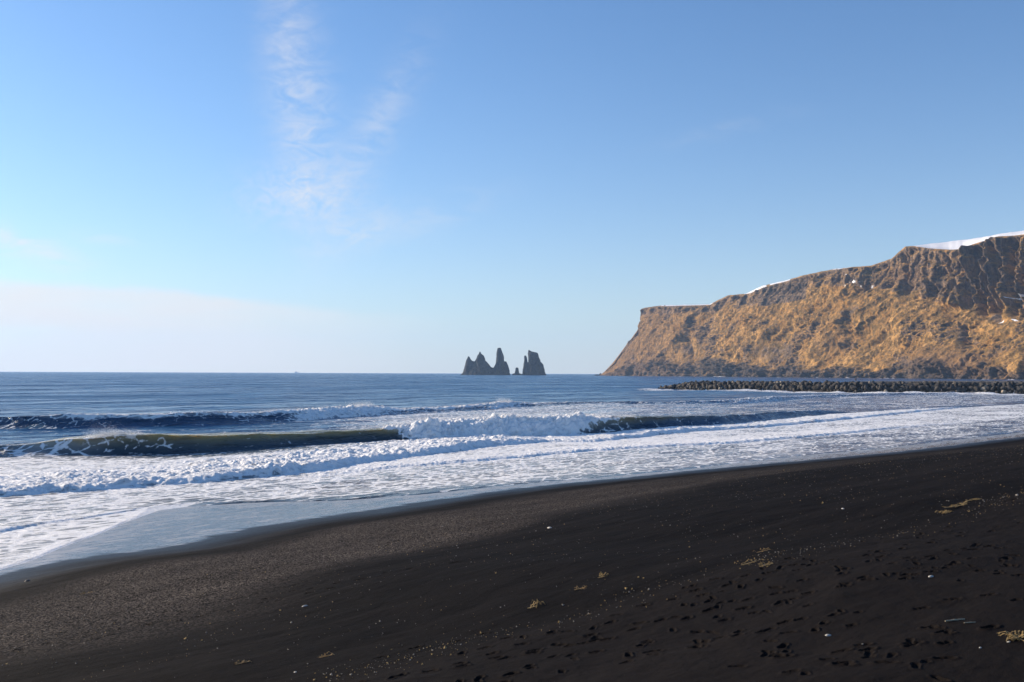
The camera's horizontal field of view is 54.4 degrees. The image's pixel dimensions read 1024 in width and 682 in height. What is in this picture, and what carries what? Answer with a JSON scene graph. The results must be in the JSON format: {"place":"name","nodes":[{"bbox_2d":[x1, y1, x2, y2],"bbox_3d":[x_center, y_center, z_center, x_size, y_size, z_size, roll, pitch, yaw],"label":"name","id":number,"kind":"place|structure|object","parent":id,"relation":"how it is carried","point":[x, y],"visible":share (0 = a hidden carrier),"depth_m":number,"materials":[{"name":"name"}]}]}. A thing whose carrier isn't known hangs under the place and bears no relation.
{"place":"outdoors","nodes":[
{"label":"outdoors","id":0,"kind":"place"},
{"bbox_2d":[0,432,1023,681],"bbox_3d":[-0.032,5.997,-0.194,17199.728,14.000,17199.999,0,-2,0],"label":"beach","id":1,"kind":"structure","parent":0,"point":[876,602],"depth_m":13.25,"materials":[{"name":"black sand"}]},
{"bbox_2d":[1,447,1021,680],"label":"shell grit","id":2,"kind":"object","parent":1,"relation":"on","point":[556,586],"visible":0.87,"depth_m":12.79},
{"bbox_2d":[6,448,1022,680],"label":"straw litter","id":3,"kind":"object","parent":1,"relation":"on","point":[563,554],"visible":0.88,"depth_m":13.05,"materials":[{"name":"beige plant"}]},
{"bbox_2d":[527,599,543,608],"bbox_3d":[0.255,2.975,11.271,0.155,0.071,0.260,-2,-3,44],"label":"seaweed clump","id":4,"kind":"object","parent":1,"relation":"on","point":[537,601],"visible":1,"depth_m":11.26,"materials":[{"name":"plant"}]},
{"bbox_2d":[734,558,761,564],"bbox_3d":[2.922,2.667,12.039,0.511,0.028,0.288,2,-2,-38],"label":"seaweed clump","id":5,"kind":"object","parent":1,"relation":"on","point":[754,561],"visible":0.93,"depth_m":12.01,"materials":[{"name":"plant"}]},
{"bbox_2d":[658,380,1023,393],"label":"breakwater rubble","id":6,"kind":"object","parent":1,"relation":"on","point":[1010,387],"visible":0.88,"depth_m":292.13,"materials":[{"name":"black stone"}]},
{"bbox_2d":[935,510,953,513],"bbox_3d":[6.785,2.667,15.571,0.347,0.044,0.201,2,-2,-37],"label":"seaweed clump","id":7,"kind":"object","parent":1,"relation":"on","point":[945,511],"visible":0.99,"depth_m":15.54,"materials":[{"name":"plant"}]},
{"bbox_2d":[945,618,964,621],"bbox_3d":[3.589,2.262,8.072,0.200,0.016,0.022,1,-2,-18],"label":"driftwood stick","id":8,"kind":"object","parent":1,"relation":"on","point":[954,620],"visible":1,"depth_m":8.06,"materials":[{"name":"grey wood"}]},
{"bbox_2d":[942,498,979,507],"bbox_3d":[7.489,2.672,16.453,0.250,0.019,1.648,-1,-2,42],"label":"seaweed clump","id":9,"kind":"object","parent":1,"relation":"on","point":[963,503],"visible":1,"depth_m":16.24,"materials":[{"name":"plant"}]},
{"bbox_2d":[998,630,1023,641],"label":"seaweed clump","id":10,"kind":"object","parent":1,"relation":"on","point":[1014,636],"visible":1,"depth_m":7.44,"materials":[{"name":"plant"}]},
{"bbox_2d":[0,372,1023,569],"bbox_3d":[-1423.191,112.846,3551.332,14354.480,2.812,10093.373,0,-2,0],"label":"sea","id":11,"kind":"structure","parent":0,"point":[42,437],"depth_m":82.43,"materials":[{"name":"liquid"}]},
{"bbox_2d":[0,391,829,488],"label":"spray","id":12,"kind":"object","parent":11,"relation":"on","point":[140,433],"visible":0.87,"depth_m":72.05,"materials":[{"name":"white liquid"}]},
{"bbox_2d":[461,348,509,374],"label":"sea stack","id":13,"kind":"object","parent":11,"relation":"in","point":[479,365],"visible":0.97,"depth_m":2428.46,"materials":[{"name":"grey stone"}]},
{"bbox_2d":[512,367,521,374],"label":"sea stack","id":14,"kind":"object","parent":11,"relation":"in","point":[516,371],"visible":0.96,"depth_m":2434.80,"materials":[{"name":"grey stone"}]},
{"bbox_2d":[522,350,545,374],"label":"sea stack","id":15,"kind":"object","parent":11,"relation":"in","point":[533,365],"visible":0.94,"depth_m":2427.74,"materials":[{"name":"grey stone"}]},
{"bbox_2d":[0,0,1023,373],"label":"sky","id":16,"kind":"structure","parent":0,"point":[218,186],"materials":[{"name":"blue"}]},
{"bbox_2d":[600,231,1023,379],"bbox_3d":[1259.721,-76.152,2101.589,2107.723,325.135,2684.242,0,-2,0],"label":"headland","id":17,"kind":"structure","parent":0,"point":[950,310],"depth_m":1553.56,"materials":[{"name":"brown stone"}]},
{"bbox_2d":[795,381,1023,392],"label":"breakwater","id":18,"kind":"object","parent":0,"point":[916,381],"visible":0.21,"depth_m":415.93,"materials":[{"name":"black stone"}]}
]}

